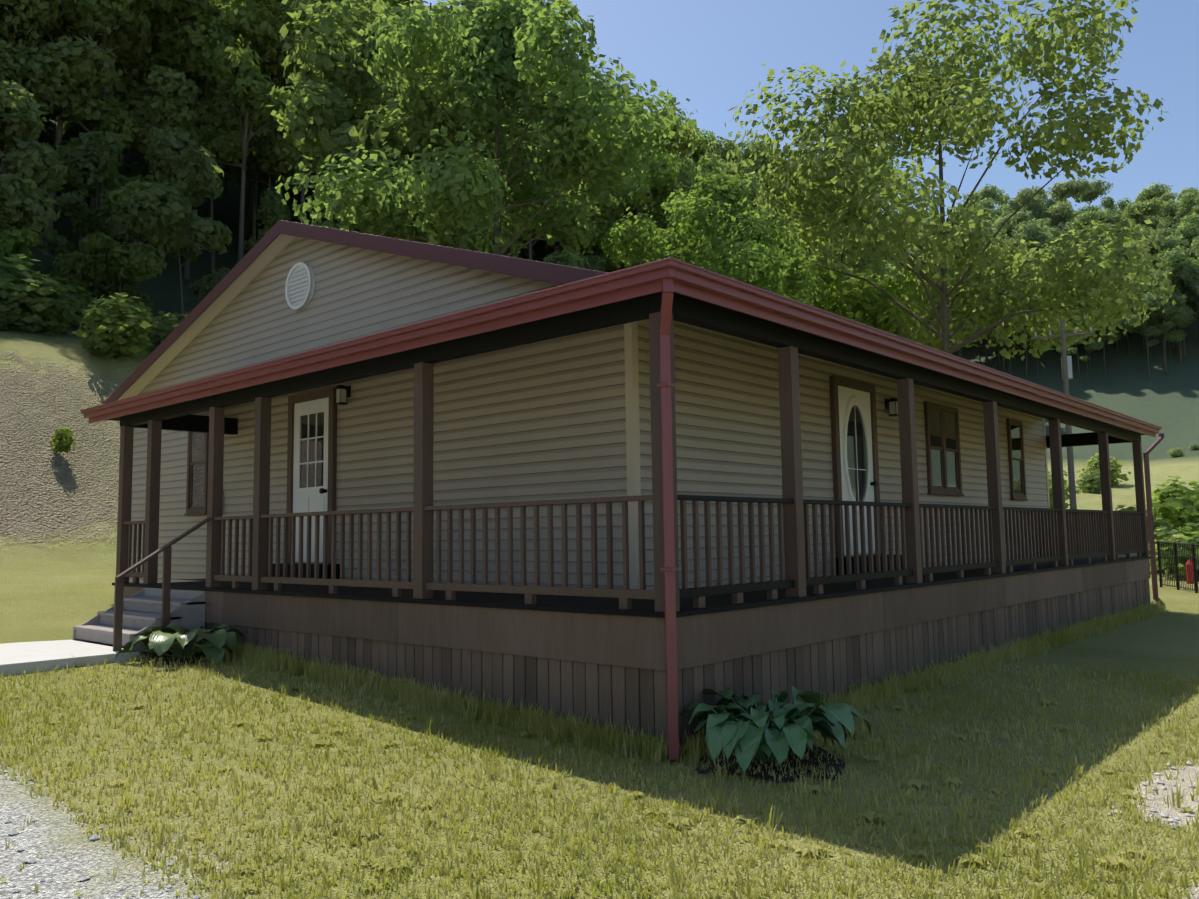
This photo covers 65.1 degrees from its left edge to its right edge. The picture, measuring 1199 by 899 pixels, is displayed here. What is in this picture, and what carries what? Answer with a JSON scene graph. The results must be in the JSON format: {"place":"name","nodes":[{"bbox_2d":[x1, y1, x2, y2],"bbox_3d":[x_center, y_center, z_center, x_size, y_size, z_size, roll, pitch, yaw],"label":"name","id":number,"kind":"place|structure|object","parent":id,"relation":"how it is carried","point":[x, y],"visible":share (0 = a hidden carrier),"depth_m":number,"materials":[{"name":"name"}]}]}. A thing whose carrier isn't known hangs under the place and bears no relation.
{"place":"outdoors","nodes":[
{"label":"outdoors","id":0,"kind":"place"},
{"bbox_2d":[0,97,1198,898],"bbox_3d":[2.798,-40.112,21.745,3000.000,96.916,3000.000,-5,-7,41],"label":"terrain","id":1,"kind":"structure","parent":0,"point":[58,531],"depth_m":7.60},
{"bbox_2d":[0,180,39,270],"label":"tree","id":2,"kind":"object","parent":1,"relation":"on","point":[18,241],"visible":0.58,"depth_m":45.18,"materials":[{"name":"green plant"}]},
{"bbox_2d":[0,254,61,326],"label":"bush","id":3,"kind":"object","parent":1,"relation":"on","point":[11,276],"visible":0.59,"depth_m":41.49,"materials":[{"name":"green plant"}]},
{"bbox_2d":[0,80,68,232],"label":"tree","id":4,"kind":"object","parent":1,"relation":"on","point":[34,168],"visible":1,"depth_m":47.07,"materials":[{"name":"green plant"}]},
{"bbox_2d":[0,117,68,153],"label":"tree","id":5,"kind":"object","parent":1,"relation":"on","point":[49,140],"visible":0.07,"depth_m":74.82,"materials":[{"name":"green plant"}]},
{"bbox_2d":[0,0,71,99],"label":"tree","id":6,"kind":"object","parent":1,"relation":"on","point":[7,60],"visible":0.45,"depth_m":57.86,"materials":[{"name":"green plant"}]},
{"bbox_2d":[0,271,84,335],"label":"bush","id":7,"kind":"object","parent":1,"relation":"on","point":[49,308],"visible":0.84,"depth_m":41.58,"materials":[{"name":"green plant"}]},
{"bbox_2d":[36,102,81,145],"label":"tree","id":8,"kind":"object","parent":1,"relation":"on","point":[74,133],"visible":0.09,"depth_m":77.07,"materials":[{"name":"green plant"}]},
{"bbox_2d":[49,426,75,452],"bbox_3d":[-18.121,-0.358,31.783,0.813,0.951,0.801,-6,-7,45],"label":"bush","id":9,"kind":"object","parent":1,"relation":"on","point":[62,439],"visible":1,"depth_m":31.66,"materials":[{"name":"green plant"}]},
{"bbox_2d":[0,640,139,675],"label":"concrete walkway","id":10,"kind":"structure","parent":1,"relation":"on","point":[17,657],"depth_m":10.87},
{"bbox_2d":[58,286,88,326],"bbox_3d":[-27.387,-7.148,47.050,3.460,2.086,3.001,2,-6,-25],"label":"brush","id":11,"kind":"object","parent":1,"relation":"on","point":[76,303],"visible":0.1,"depth_m":47.04,"materials":[{"name":"green plant"}]},
{"bbox_2d":[52,276,97,325],"bbox_3d":[-28.319,-7.688,49.017,4.425,2.668,3.838,1,-6,-24],"label":"brush","id":12,"kind":"object","parent":1,"relation":"on","point":[86,295],"visible":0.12,"depth_m":48.89,"materials":[{"name":"green plant"}]},
{"bbox_2d":[37,131,124,288],"bbox_3d":[-30.910,-14.271,57.508,6.174,10.403,5.237,1,-6,-21],"label":"tree","id":13,"kind":"object","parent":1,"relation":"on","point":[92,158],"visible":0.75,"depth_m":56.85,"materials":[{"name":"green plant"}]},
{"bbox_2d":[59,264,124,298],"bbox_3d":[-30.623,-10.170,57.232,3.485,2.422,4.018,-4,-6,29],"label":"brush","id":14,"kind":"object","parent":1,"relation":"on","point":[98,290],"visible":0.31,"depth_m":56.49,"materials":[{"name":"green plant"}]},
{"bbox_2d":[43,92,142,207],"bbox_3d":[-33.597,-18.040,63.247,7.476,12.598,6.342,0,-5,-12],"label":"tree","id":15,"kind":"object","parent":1,"relation":"on","point":[115,113],"visible":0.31,"depth_m":63.05,"materials":[{"name":"green plant"}]},
{"bbox_2d":[0,0,191,255],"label":"tree","id":16,"kind":"object","parent":1,"relation":"on","point":[96,78],"visible":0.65,"depth_m":60.13,"materials":[{"name":"green plant"}]},
{"bbox_2d":[3,0,201,267],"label":"tree","id":17,"kind":"object","parent":1,"relation":"on","point":[108,16],"visible":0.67,"depth_m":61.34,"materials":[{"name":"green plant"}]},
{"bbox_2d":[7,0,209,252],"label":"tree","id":18,"kind":"object","parent":1,"relation":"on","point":[185,14],"visible":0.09,"depth_m":66.60,"materials":[{"name":"green plant"}]},
{"bbox_2d":[72,292,158,357],"bbox_3d":[-20.646,-5.221,40.354,3.151,2.724,4.520,4,-7,-41],"label":"bush","id":19,"kind":"object","parent":1,"relation":"on","point":[108,329],"visible":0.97,"depth_m":39.36,"materials":[{"name":"green plant"}]},
{"bbox_2d":[49,180,186,295],"bbox_3d":[-26.428,-10.611,52.148,6.442,8.860,5.498,-4,-6,32],"label":"tree","id":20,"kind":"object","parent":1,"relation":"on","point":[120,263],"visible":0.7,"depth_m":51.05,"materials":[{"name":"green plant"}]},
{"bbox_2d":[101,282,153,316],"bbox_3d":[-27.555,-8.363,54.967,2.934,2.537,4.209,3,-6,-35],"label":"brush","id":21,"kind":"object","parent":1,"relation":"on","point":[131,294],"visible":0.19,"depth_m":54.15,"materials":[{"name":"green plant"}]},
{"bbox_2d":[72,588,205,654],"bbox_3d":[-6.030,2.247,12.272,1.820,0.792,0.930,-5,-7,41],"label":"house step","id":22,"kind":"object","parent":1,"relation":"on","point":[187,609],"visible":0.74,"depth_m":12.09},
{"bbox_2d":[79,86,207,244],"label":"tree","id":23,"kind":"object","parent":1,"relation":"on","point":[131,168],"visible":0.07,"depth_m":71.91,"materials":[{"name":"green plant"}]},
{"bbox_2d":[99,116,206,245],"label":"tree","id":24,"kind":"object","parent":1,"relation":"on","point":[141,144],"visible":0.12,"depth_m":65.42,"materials":[{"name":"green plant"}]},
{"bbox_2d":[135,310,188,352],"bbox_3d":[-20.147,-5.304,44.054,3.751,2.261,3.253,-1,-5,0],"label":"bush","id":25,"kind":"object","parent":1,"relation":"on","point":[161,333],"visible":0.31,"depth_m":43.36,"materials":[{"name":"green plant"}]},
{"bbox_2d":[105,127,232,319],"bbox_3d":[-23.906,-12.148,53.695,6.223,12.362,7.336,-4,-6,31],"label":"tree","id":26,"kind":"object","parent":1,"relation":"on","point":[185,165],"visible":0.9,"depth_m":53.20,"materials":[{"name":"green plant"}]},
{"bbox_2d":[115,621,244,665],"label":"plant","id":27,"kind":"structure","parent":1,"relation":"on","point":[158,640],"depth_m":10.87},
{"bbox_2d":[115,11,265,278],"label":"tree","id":28,"kind":"object","parent":1,"relation":"on","point":[206,54],"visible":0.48,"depth_m":67.49,"materials":[{"name":"green plant"}]},
{"bbox_2d":[140,0,326,262],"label":"tree","id":29,"kind":"object","parent":1,"relation":"on","point":[240,71],"visible":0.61,"depth_m":68.39,"materials":[{"name":"green plant"}]},
{"bbox_2d":[192,17,281,274],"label":"tree","id":30,"kind":"object","parent":1,"relation":"on","point":[212,106],"visible":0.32,"depth_m":70.98,"materials":[{"name":"green plant"}]},
{"bbox_2d":[199,0,286,240],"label":"tree","id":31,"kind":"object","parent":1,"relation":"on","point":[254,209],"visible":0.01,"depth_m":81.24,"materials":[{"name":"green plant"}]},
{"bbox_2d":[244,186,291,250],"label":"tree","id":32,"kind":"object","parent":1,"relation":"on","point":[272,209],"visible":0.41,"depth_m":71.94,"materials":[{"name":"green plant"}]},
{"bbox_2d":[257,174,292,221],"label":"tree","id":33,"kind":"object","parent":1,"relation":"on","point":[273,181],"visible":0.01,"depth_m":87.19,"materials":[{"name":"green plant"}]},
{"bbox_2d":[211,3,343,191],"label":"tree","id":34,"kind":"object","parent":1,"relation":"on","point":[254,170],"visible":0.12,"depth_m":76.12,"materials":[{"name":"green plant"}]},
{"bbox_2d":[263,183,324,222],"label":"tree","id":35,"kind":"object","parent":1,"relation":"on","point":[297,196],"visible":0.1,"depth_m":88.05,"materials":[{"name":"green plant"}]},
{"bbox_2d":[221,0,398,223],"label":"tree","id":36,"kind":"object","parent":1,"relation":"on","point":[302,185],"visible":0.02,"depth_m":76.31,"materials":[{"name":"green plant"}]},
{"bbox_2d":[245,0,419,222],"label":"tree","id":37,"kind":"object","parent":1,"relation":"on","point":[278,162],"visible":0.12,"depth_m":74.20,"materials":[{"name":"green plant"}]},
{"bbox_2d":[260,0,577,238],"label":"tree","id":38,"kind":"object","parent":1,"relation":"on","point":[330,55],"visible":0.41,"depth_m":44.72,"materials":[{"name":"green plant"}]},
{"bbox_2d":[275,0,695,260],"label":"tree","id":39,"kind":"object","parent":1,"relation":"on","point":[456,203],"visible":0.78,"depth_m":37.67,"materials":[{"name":"green plant"}]},
{"bbox_2d":[138,652,848,783],"bbox_3d":[-1.814,2.382,9.032,8.612,0.356,1.262,-4,-6,33],"label":"mulch bed","id":40,"kind":"object","parent":1,"relation":"on","point":[830,764],"visible":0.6,"depth_m":6.87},
{"bbox_2d":[679,686,871,774],"bbox_3d":[1.308,2.067,7.015,1.324,0.522,1.401,1,-5,-17],"label":"hosta","id":41,"kind":"object","parent":40,"relation":"on","point":[773,729],"visible":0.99,"depth_m":6.71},
{"bbox_2d":[486,66,621,259],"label":"tree","id":42,"kind":"object","parent":1,"relation":"on","point":[530,244],"visible":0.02,"depth_m":93.62,"materials":[{"name":"green plant"}]},
{"bbox_2d":[543,251,589,268],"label":"tree","id":43,"kind":"object","parent":1,"relation":"on","point":[566,260],"visible":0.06,"depth_m":80.19,"materials":[{"name":"green plant"}]},
{"bbox_2d":[531,193,624,258],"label":"tree","id":44,"kind":"object","parent":1,"relation":"on","point":[611,211],"visible":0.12,"depth_m":100.91,"materials":[{"name":"green plant"}]},
{"bbox_2d":[581,255,605,271],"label":"tree","id":45,"kind":"object","parent":1,"relation":"on","point":[595,264],"visible":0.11,"depth_m":96.52,"materials":[{"name":"green plant"}]},
{"bbox_2d":[2,760,1195,898],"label":"pebble","id":46,"kind":"object","parent":1,"relation":"on","point":[12,832],"visible":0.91,"depth_m":5.61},
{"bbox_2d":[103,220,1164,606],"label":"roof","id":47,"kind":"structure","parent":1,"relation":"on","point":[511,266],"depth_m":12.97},
{"bbox_2d":[677,495,1144,598],"bbox_3d":[5.761,1.212,13.161,0.090,0.810,15.660,-5,-7,41],"label":"railing","id":48,"kind":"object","parent":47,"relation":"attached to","point":[725,589],"depth_m":9.60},
{"bbox_2d":[581,115,688,270],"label":"tree","id":49,"kind":"object","parent":1,"relation":"on","point":[649,180],"visible":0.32,"depth_m":100.05,"materials":[{"name":"green plant"}]},
{"bbox_2d":[605,148,685,271],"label":"tree","id":50,"kind":"object","parent":1,"relation":"on","point":[634,211],"visible":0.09,"depth_m":105.02,"materials":[{"name":"green plant"}]},
{"bbox_2d":[614,101,733,255],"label":"tree","id":51,"kind":"object","parent":1,"relation":"on","point":[684,149],"visible":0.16,"depth_m":107.92,"materials":[{"name":"green plant"}]},
{"bbox_2d":[686,128,716,166],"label":"tree","id":52,"kind":"object","parent":1,"relation":"on","point":[702,142],"visible":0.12,"depth_m":155.38,"materials":[{"name":"green plant"}]},
{"bbox_2d":[601,170,831,305],"bbox_3d":[4.755,-4.305,46.256,12.143,18.852,13.451,-3,-6,22],"label":"tree","id":53,"kind":"object","parent":1,"relation":"on","point":[762,260],"visible":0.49,"depth_m":43.32,"materials":[{"name":"green plant"}]},
{"bbox_2d":[705,136,743,174],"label":"tree","id":54,"kind":"object","parent":1,"relation":"on","point":[723,151],"visible":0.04,"depth_m":144.36,"materials":[{"name":"green plant"}]},
{"bbox_2d":[686,153,763,268],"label":"tree","id":55,"kind":"object","parent":1,"relation":"on","point":[712,163],"visible":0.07,"depth_m":116.51,"materials":[{"name":"green plant"}]},
{"bbox_2d":[719,162,788,269],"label":"tree","id":56,"kind":"object","parent":1,"relation":"on","point":[753,192],"visible":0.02,"depth_m":116.76,"materials":[{"name":"green plant"}]},
{"bbox_2d":[732,140,800,246],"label":"tree","id":57,"kind":"object","parent":1,"relation":"on","point":[762,160],"visible":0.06,"depth_m":120.73,"materials":[{"name":"green plant"}]},
{"bbox_2d":[782,162,936,332],"bbox_3d":[16.657,-7.115,64.360,13.970,26.668,14.935,-2,-5,9],"label":"tree","id":58,"kind":"object","parent":1,"relation":"on","point":[854,299],"visible":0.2,"depth_m":60.38,"materials":[{"name":"green plant"}]},
{"bbox_2d":[837,223,885,277],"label":"tree","id":59,"kind":"object","parent":1,"relation":"on","point":[870,261],"visible":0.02,"depth_m":140.79,"materials":[{"name":"green plant"}]},
{"bbox_2d":[725,0,1175,367],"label":"tree","id":60,"kind":"object","parent":1,"relation":"on","point":[843,198],"visible":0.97,"depth_m":48.91,"materials":[{"name":"green plant"}]},
{"bbox_2d":[961,184,1004,218],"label":"tree","id":61,"kind":"object","parent":1,"relation":"on","point":[983,193],"visible":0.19,"depth_m":266.80,"materials":[{"name":"green plant"}]},
{"bbox_2d":[973,197,1000,221],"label":"tree","id":62,"kind":"object","parent":1,"relation":"on","point":[987,204],"visible":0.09,"depth_m":256.24,"materials":[{"name":"green plant"}]},
{"bbox_2d":[999,275,1045,376],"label":"tree","id":63,"kind":"object","parent":1,"relation":"on","point":[1030,315],"visible":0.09,"depth_m":204.65,"materials":[{"name":"green plant"}]},
{"bbox_2d":[1007,210,1059,262],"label":"tree","id":64,"kind":"object","parent":1,"relation":"on","point":[1029,232],"visible":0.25,"depth_m":213.62,"materials":[{"name":"green plant"}]},
{"bbox_2d":[1006,189,1064,236],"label":"tree","id":65,"kind":"object","parent":1,"relation":"on","point":[1024,196],"visible":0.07,"depth_m":233.53,"materials":[{"name":"green plant"}]},
{"bbox_2d":[1021,195,1079,232],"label":"tree","id":66,"kind":"object","parent":1,"relation":"on","point":[1035,204],"visible":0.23,"depth_m":231.86,"materials":[{"name":"green plant"}]},
{"bbox_2d":[1050,201,1074,224],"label":"tree","id":67,"kind":"object","parent":1,"relation":"on","point":[1064,212],"visible":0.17,"depth_m":231.87,"materials":[{"name":"green plant"}]},
{"bbox_2d":[1033,320,1093,508],"bbox_3d":[20.550,-0.252,41.096,2.402,11.000,0.298,-3,-5,17],"label":"pole","id":68,"kind":"object","parent":1,"relation":"on","point":[1071,472],"visible":0.6,"depth_m":41.20,"materials":[{"name":"brown wood"}]},
{"bbox_2d":[1048,469,1081,508],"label":"shrub","id":69,"kind":"object","parent":1,"relation":"on","point":[1066,490],"visible":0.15,"depth_m":81.22,"materials":[{"name":"green plant"}]},
{"bbox_2d":[1047,175,1095,227],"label":"tree","id":70,"kind":"object","parent":1,"relation":"on","point":[1066,190],"visible":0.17,"depth_m":241.37,"materials":[{"name":"green plant"}]},
{"bbox_2d":[1067,314,1104,384],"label":"tree","id":71,"kind":"object","parent":1,"relation":"on","point":[1095,345],"visible":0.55,"depth_m":193.31,"materials":[{"name":"green plant"}]},
{"bbox_2d":[1075,471,1100,492],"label":"shrub","id":72,"kind":"object","parent":1,"relation":"on","point":[1088,482],"visible":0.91,"depth_m":94.70,"materials":[{"name":"green plant"}]},
{"bbox_2d":[1072,208,1113,252],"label":"tree","id":73,"kind":"object","parent":1,"relation":"on","point":[1085,218],"visible":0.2,"depth_m":221.35,"materials":[{"name":"green plant"}]},
{"bbox_2d":[1072,178,1121,216],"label":"tree","id":74,"kind":"object","parent":1,"relation":"on","point":[1099,188],"visible":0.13,"depth_m":249.64,"materials":[{"name":"green plant"}]},
{"bbox_2d":[1077,286,1128,376],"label":"tree","id":75,"kind":"object","parent":1,"relation":"on","point":[1107,338],"visible":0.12,"depth_m":195.91,"materials":[{"name":"green plant"}]},
{"bbox_2d":[1077,453,1130,484],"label":"shrub","id":76,"kind":"object","parent":1,"relation":"on","point":[1115,466],"visible":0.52,"depth_m":100.90,"materials":[{"name":"green plant"}]},
{"bbox_2d":[1115,505,1173,540],"bbox_3d":[28.480,4.450,50.019,4.394,3.054,5.066,-1,-5,-1],"label":"shrub","id":77,"kind":"object","parent":1,"relation":"on","point":[1159,522],"visible":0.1,"depth_m":49.11,"materials":[{"name":"green plant"}]},
{"bbox_2d":[1113,232,1177,355],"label":"tree","id":78,"kind":"object","parent":1,"relation":"on","point":[1149,240],"visible":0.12,"depth_m":197.14,"materials":[{"name":"green plant"}]},
{"bbox_2d":[1119,282,1175,379],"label":"tree","id":79,"kind":"object","parent":1,"relation":"on","point":[1166,325],"visible":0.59,"depth_m":189.28,"materials":[{"name":"green plant"}]},
{"bbox_2d":[1121,197,1175,236],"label":"tree","id":80,"kind":"object","parent":1,"relation":"on","point":[1149,208],"visible":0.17,"depth_m":219.55,"materials":[{"name":"green plant"}]},
{"bbox_2d":[1132,227,1173,341],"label":"tree","id":81,"kind":"object","parent":1,"relation":"on","point":[1152,232],"visible":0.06,"depth_m":200.84,"materials":[{"name":"green plant"}]},
{"bbox_2d":[1136,182,1171,224],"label":"tree","id":82,"kind":"object","parent":1,"relation":"on","point":[1150,192],"visible":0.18,"depth_m":233.29,"materials":[{"name":"green plant"}]},
{"bbox_2d":[1140,279,1191,374],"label":"tree","id":83,"kind":"object","parent":1,"relation":"on","point":[1179,316],"visible":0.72,"depth_m":188.48,"materials":[{"name":"green plant"}]},
{"bbox_2d":[1135,269,1198,369],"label":"tree","id":84,"kind":"object","parent":1,"relation":"on","point":[1178,299],"visible":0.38,"depth_m":189.34,"materials":[{"name":"green plant"}]},
{"bbox_2d":[1155,192,1183,227],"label":"tree","id":85,"kind":"object","parent":1,"relation":"on","point":[1171,206],"visible":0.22,"depth_m":224.41,"materials":[{"name":"green plant"}]},
{"bbox_2d":[1145,476,1198,532],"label":"shrub","id":86,"kind":"object","parent":1,"relation":"on","point":[1178,508],"visible":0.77,"depth_m":61.83,"materials":[{"name":"green plant"}]},
{"bbox_2d":[1148,523,1198,580],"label":"shrub","id":87,"kind":"object","parent":1,"relation":"on","point":[1189,536],"visible":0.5,"depth_m":30.13,"materials":[{"name":"green plant"}]},
{"bbox_2d":[1153,235,1198,355],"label":"tree","id":88,"kind":"object","parent":1,"relation":"on","point":[1173,281],"visible":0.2,"depth_m":194.76,"materials":[{"name":"green plant"}]},
{"bbox_2d":[1154,237,1198,362],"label":"tree","id":89,"kind":"object","parent":1,"relation":"on","point":[1177,262],"visible":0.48,"depth_m":189.84,"materials":[{"name":"green plant"}]},
{"bbox_2d":[1157,541,1198,592],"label":"fence","id":90,"kind":"object","parent":1,"relation":"on","point":[1194,565],"visible":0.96,"depth_m":24.64,"materials":[{"name":"black metal"}]},
{"bbox_2d":[1159,192,1198,229],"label":"tree","id":91,"kind":"object","parent":1,"relation":"on","point":[1190,202],"visible":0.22,"depth_m":219.62,"materials":[{"name":"green plant"}]},
{"bbox_2d":[1175,221,1198,328],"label":"tree","id":92,"kind":"object","parent":1,"relation":"on","point":[1186,230],"visible":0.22,"depth_m":202.54,"materials":[{"name":"green plant"}]},
{"bbox_2d":[1179,245,1198,299],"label":"tree","id":93,"kind":"object","parent":1,"relation":"on","point":[1194,287],"visible":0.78,"depth_m":189.98,"materials":[{"name":"green plant"}]},
{"bbox_2d":[0,599,1198,898],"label":"grass","id":94,"kind":"structure","parent":0,"point":[540,723],"depth_m":6.33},
{"bbox_2d":[336,389,897,413],"bbox_3d":[0.430,-0.691,13.814,0.141,0.330,8.362,-34,-33,81],"label":"house lamp glass","id":95,"kind":"object","parent":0,"point":[340,395],"visible":0.93,"depth_m":13.25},
{"bbox_2d":[80,257,1161,759],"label":"house","id":96,"kind":"structure","parent":0,"point":[668,277],"depth_m":10.07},
{"bbox_2d":[118,234,295,415],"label":"soffit","id":97,"kind":"structure","parent":96,"relation":"attached to","point":[248,275],"depth_m":15.98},
{"bbox_2d":[129,237,1049,589],"bbox_3d":[0.137,0.191,19.367,13.000,6.390,14.000,-5,-7,41],"label":"house siding","id":98,"kind":"object","parent":96,"relation":"attached to","point":[541,421],"visible":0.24,"depth_m":11.97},
{"bbox_2d":[105,292,1144,447],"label":"porch ceiling","id":99,"kind":"structure","parent":96,"relation":"attached to","point":[685,309],"depth_m":9.76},
{"bbox_2d":[112,555,1150,617],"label":"house deck","id":100,"kind":"structure","parent":96,"relation":"attached to","point":[640,607],"depth_m":9.77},
{"bbox_2d":[114,559,1150,753],"bbox_3d":[1.970,2.691,16.432,10.340,1.164,15.950,-5,-7,41],"label":"porch skirting","id":101,"kind":"object","parent":96,"relation":"attached to","point":[613,667],"visible":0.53,"depth_m":8.94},
{"bbox_2d":[624,321,1049,588],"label":"house trim","id":102,"kind":"structure","parent":96,"relation":"attached to","point":[632,409],"depth_m":9.83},
{"bbox_2d":[113,311,1148,652],"bbox_3d":[2.568,0.723,12.781,10.360,3.638,18.866,-30,-30,79],"label":"porch railing","id":103,"kind":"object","parent":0,"point":[1063,533],"depth_m":10.65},
{"bbox_2d":[419,0,1198,223],"label":"sky","id":104,"kind":"structure","parent":0,"point":[708,53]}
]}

